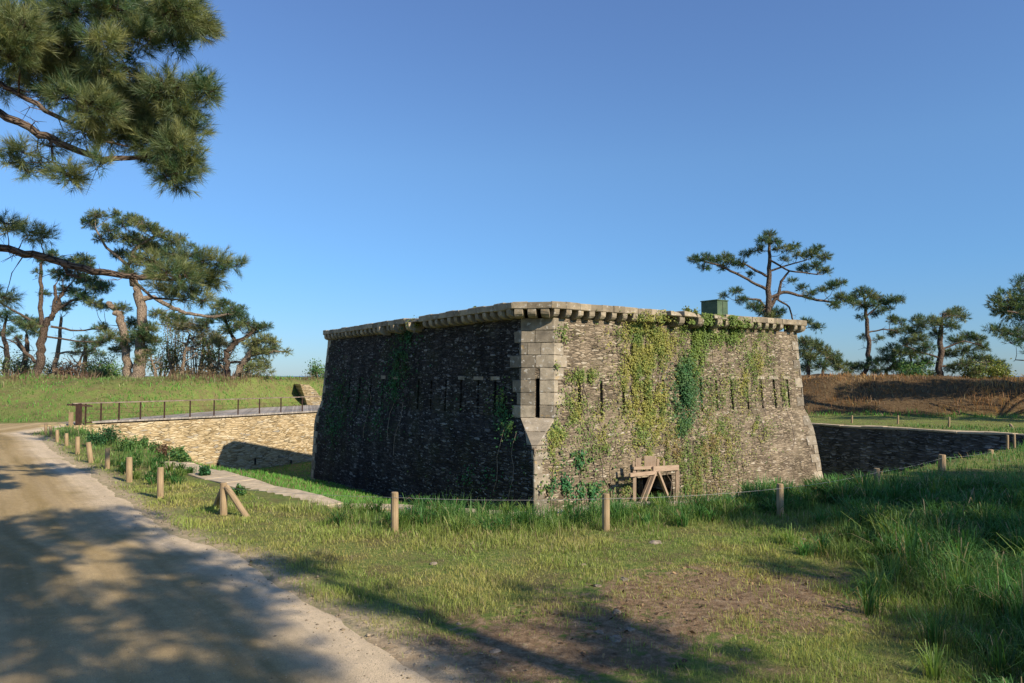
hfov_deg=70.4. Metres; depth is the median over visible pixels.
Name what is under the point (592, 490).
ivy
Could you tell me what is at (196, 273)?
pine tree
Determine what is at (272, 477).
grass
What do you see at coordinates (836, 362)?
pine tree
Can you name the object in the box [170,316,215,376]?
grove tree
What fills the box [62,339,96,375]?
grove tree
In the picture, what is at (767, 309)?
pine tree
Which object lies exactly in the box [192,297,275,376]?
pine tree
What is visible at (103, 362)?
shrub
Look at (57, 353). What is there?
pine tree
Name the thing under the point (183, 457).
leafy plant
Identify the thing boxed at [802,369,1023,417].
bracken
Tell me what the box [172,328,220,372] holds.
shrub
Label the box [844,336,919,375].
pine tree
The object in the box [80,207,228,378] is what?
pine tree
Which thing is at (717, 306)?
green box
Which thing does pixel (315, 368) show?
bush
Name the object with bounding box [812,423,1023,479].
retaining wall
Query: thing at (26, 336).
pine tree
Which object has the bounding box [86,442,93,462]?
bollard
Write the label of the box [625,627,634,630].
stone
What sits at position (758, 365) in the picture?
ivy
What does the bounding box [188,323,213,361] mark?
grove tree
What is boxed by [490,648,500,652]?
stone
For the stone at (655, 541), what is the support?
on the ground at (560, 659)
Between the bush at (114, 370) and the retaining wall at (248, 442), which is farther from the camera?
the bush at (114, 370)
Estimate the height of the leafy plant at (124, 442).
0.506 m
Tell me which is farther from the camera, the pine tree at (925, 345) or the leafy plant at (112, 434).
the pine tree at (925, 345)
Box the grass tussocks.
[101,450,1023,682]
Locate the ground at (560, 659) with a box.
[0,373,1023,682]
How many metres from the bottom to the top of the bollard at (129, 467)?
0.570 m
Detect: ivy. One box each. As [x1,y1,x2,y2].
[315,323,456,458]
[407,377,525,501]
[535,443,631,506]
[537,322,792,504]
[549,387,813,502]
[558,310,759,495]
[609,345,744,481]
[615,324,810,496]
[621,310,794,402]
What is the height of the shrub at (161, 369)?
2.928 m
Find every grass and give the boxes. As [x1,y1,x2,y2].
[0,372,1023,504]
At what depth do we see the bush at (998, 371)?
45.68 m
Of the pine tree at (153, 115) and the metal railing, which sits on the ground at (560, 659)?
the pine tree at (153, 115)
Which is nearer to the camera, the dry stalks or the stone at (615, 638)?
the stone at (615, 638)
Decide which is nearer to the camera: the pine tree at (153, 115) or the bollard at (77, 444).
the pine tree at (153, 115)
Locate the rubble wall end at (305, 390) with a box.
[294,384,320,404]
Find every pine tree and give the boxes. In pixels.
[0,0,229,199]
[0,206,250,314]
[0,248,116,375]
[0,309,24,374]
[2,317,34,373]
[50,298,79,374]
[66,333,107,375]
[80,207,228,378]
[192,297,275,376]
[233,332,294,377]
[686,228,857,335]
[797,334,854,376]
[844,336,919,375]
[849,285,911,375]
[890,304,1010,375]
[980,273,1023,361]
[984,286,1023,323]
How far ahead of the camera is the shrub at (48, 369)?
50.75 m
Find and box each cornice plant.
[406,315,421,332]
[681,305,699,319]
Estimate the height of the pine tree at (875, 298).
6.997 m
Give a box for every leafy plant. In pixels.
[84,430,106,446]
[97,424,122,444]
[118,435,135,450]
[129,435,150,449]
[147,440,161,452]
[155,444,170,456]
[166,446,187,460]
[172,451,192,461]
[198,464,212,475]
[232,483,246,495]
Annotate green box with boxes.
[700,299,728,314]
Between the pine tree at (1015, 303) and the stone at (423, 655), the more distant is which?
the pine tree at (1015, 303)
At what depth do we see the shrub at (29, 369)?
50.56 m
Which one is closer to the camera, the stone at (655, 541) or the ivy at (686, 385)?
the stone at (655, 541)
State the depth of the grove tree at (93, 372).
48.46 m
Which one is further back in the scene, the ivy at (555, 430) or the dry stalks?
the dry stalks
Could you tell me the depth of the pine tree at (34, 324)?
46.99 m
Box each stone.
[419,654,428,657]
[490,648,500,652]
[594,630,603,633]
[609,635,622,641]
[613,609,620,613]
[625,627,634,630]
[648,540,661,543]
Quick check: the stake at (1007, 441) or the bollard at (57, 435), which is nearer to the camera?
the stake at (1007, 441)
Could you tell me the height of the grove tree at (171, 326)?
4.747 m
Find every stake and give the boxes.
[1006,435,1008,449]
[1013,434,1015,447]
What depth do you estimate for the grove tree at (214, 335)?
52.16 m
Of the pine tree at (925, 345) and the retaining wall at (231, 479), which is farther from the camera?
the pine tree at (925, 345)
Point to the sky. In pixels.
(375, 161)
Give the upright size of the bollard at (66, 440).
0.464 m
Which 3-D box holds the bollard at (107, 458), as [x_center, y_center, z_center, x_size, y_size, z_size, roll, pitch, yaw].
[-8.632,2.549,15.479,0.105,0.526,0.097,0,-3,0]
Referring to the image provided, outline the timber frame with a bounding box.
[629,456,678,501]
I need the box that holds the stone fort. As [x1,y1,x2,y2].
[311,301,822,510]
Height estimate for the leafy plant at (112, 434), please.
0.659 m
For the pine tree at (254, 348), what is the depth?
45.77 m
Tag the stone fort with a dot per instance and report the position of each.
(471, 356)
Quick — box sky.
[0,0,1023,375]
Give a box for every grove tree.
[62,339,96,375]
[70,354,110,377]
[133,335,164,377]
[155,319,194,376]
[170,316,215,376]
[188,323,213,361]
[195,329,231,370]
[207,336,241,374]
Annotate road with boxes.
[0,421,430,682]
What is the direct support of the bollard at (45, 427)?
on the ground at (560, 659)
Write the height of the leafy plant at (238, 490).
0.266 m
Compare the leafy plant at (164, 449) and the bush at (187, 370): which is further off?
the bush at (187, 370)
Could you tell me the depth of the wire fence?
10.17 m
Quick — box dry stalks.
[1,367,322,390]
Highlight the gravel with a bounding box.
[3,481,527,682]
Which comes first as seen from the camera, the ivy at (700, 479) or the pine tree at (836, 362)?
the ivy at (700, 479)
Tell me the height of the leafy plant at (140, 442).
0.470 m
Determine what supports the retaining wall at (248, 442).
on the ground at (560, 659)
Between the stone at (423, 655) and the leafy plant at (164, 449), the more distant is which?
the leafy plant at (164, 449)
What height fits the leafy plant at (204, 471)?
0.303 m
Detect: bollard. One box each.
[44,423,47,434]
[49,426,52,436]
[55,430,58,441]
[64,433,68,445]
[75,437,79,453]
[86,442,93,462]
[105,448,109,468]
[126,457,132,482]
[157,467,163,498]
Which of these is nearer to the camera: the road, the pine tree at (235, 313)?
the road
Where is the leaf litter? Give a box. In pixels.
[498,562,906,675]
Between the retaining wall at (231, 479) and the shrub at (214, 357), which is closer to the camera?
the retaining wall at (231, 479)
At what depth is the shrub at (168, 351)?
50.72 m
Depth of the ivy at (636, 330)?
19.26 m
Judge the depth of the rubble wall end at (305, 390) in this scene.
46.40 m
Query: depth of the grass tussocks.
8.96 m
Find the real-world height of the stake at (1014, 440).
0.971 m
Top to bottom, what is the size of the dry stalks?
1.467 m
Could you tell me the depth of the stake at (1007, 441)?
21.36 m
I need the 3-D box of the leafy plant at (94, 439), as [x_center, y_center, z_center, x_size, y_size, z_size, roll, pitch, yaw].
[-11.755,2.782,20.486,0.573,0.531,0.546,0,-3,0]
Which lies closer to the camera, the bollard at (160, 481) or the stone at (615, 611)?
the stone at (615, 611)
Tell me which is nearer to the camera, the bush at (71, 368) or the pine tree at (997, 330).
the pine tree at (997, 330)
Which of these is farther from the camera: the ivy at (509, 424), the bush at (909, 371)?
the bush at (909, 371)
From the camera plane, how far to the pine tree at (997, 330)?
30.00 m
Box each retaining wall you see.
[66,413,315,469]
[148,461,742,515]
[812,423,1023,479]
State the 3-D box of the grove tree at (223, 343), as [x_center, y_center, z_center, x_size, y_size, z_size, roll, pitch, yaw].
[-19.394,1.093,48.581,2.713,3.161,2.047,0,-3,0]
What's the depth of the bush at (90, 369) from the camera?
48.75 m
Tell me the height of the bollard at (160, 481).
0.596 m
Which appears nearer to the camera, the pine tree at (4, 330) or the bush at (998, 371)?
the bush at (998, 371)
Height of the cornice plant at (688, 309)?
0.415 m
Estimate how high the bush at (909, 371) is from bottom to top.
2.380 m
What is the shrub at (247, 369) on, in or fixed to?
on the ground at (560, 659)
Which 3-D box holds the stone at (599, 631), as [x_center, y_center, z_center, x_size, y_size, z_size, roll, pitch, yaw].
[0.673,2.240,5.583,0.084,0.037,0.066,-1,-3,24]
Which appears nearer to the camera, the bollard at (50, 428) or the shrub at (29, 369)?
the bollard at (50, 428)
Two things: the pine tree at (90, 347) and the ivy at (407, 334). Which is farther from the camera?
the pine tree at (90, 347)
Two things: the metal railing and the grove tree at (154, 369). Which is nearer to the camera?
the metal railing
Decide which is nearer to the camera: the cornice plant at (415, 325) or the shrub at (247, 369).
the cornice plant at (415, 325)
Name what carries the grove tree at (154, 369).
on the ground at (560, 659)
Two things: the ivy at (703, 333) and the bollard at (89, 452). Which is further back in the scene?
the ivy at (703, 333)
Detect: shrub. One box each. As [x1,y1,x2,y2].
[2,357,35,373]
[41,357,71,375]
[82,350,121,371]
[145,346,181,377]
[156,304,192,375]
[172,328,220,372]
[199,329,245,375]
[231,357,267,376]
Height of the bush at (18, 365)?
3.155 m
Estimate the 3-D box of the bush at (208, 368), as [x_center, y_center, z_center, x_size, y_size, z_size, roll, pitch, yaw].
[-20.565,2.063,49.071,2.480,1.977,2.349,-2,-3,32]
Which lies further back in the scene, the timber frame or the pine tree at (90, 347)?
the pine tree at (90, 347)
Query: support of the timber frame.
on the ground at (560, 659)
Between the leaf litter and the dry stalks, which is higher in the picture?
the dry stalks
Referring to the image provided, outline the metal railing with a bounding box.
[67,396,321,425]
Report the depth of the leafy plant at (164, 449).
18.69 m
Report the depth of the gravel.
6.05 m
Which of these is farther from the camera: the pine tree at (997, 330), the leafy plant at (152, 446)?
the pine tree at (997, 330)
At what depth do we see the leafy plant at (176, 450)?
17.12 m
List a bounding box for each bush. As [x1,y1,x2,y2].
[0,344,36,375]
[49,358,84,375]
[81,361,113,377]
[94,361,123,377]
[169,362,195,376]
[188,359,222,376]
[302,358,324,377]
[891,353,937,376]
[957,354,995,378]
[981,358,1016,378]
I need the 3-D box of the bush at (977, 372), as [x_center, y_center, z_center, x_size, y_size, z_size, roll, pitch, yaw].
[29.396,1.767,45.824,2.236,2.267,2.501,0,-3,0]
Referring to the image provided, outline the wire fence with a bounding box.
[212,449,993,532]

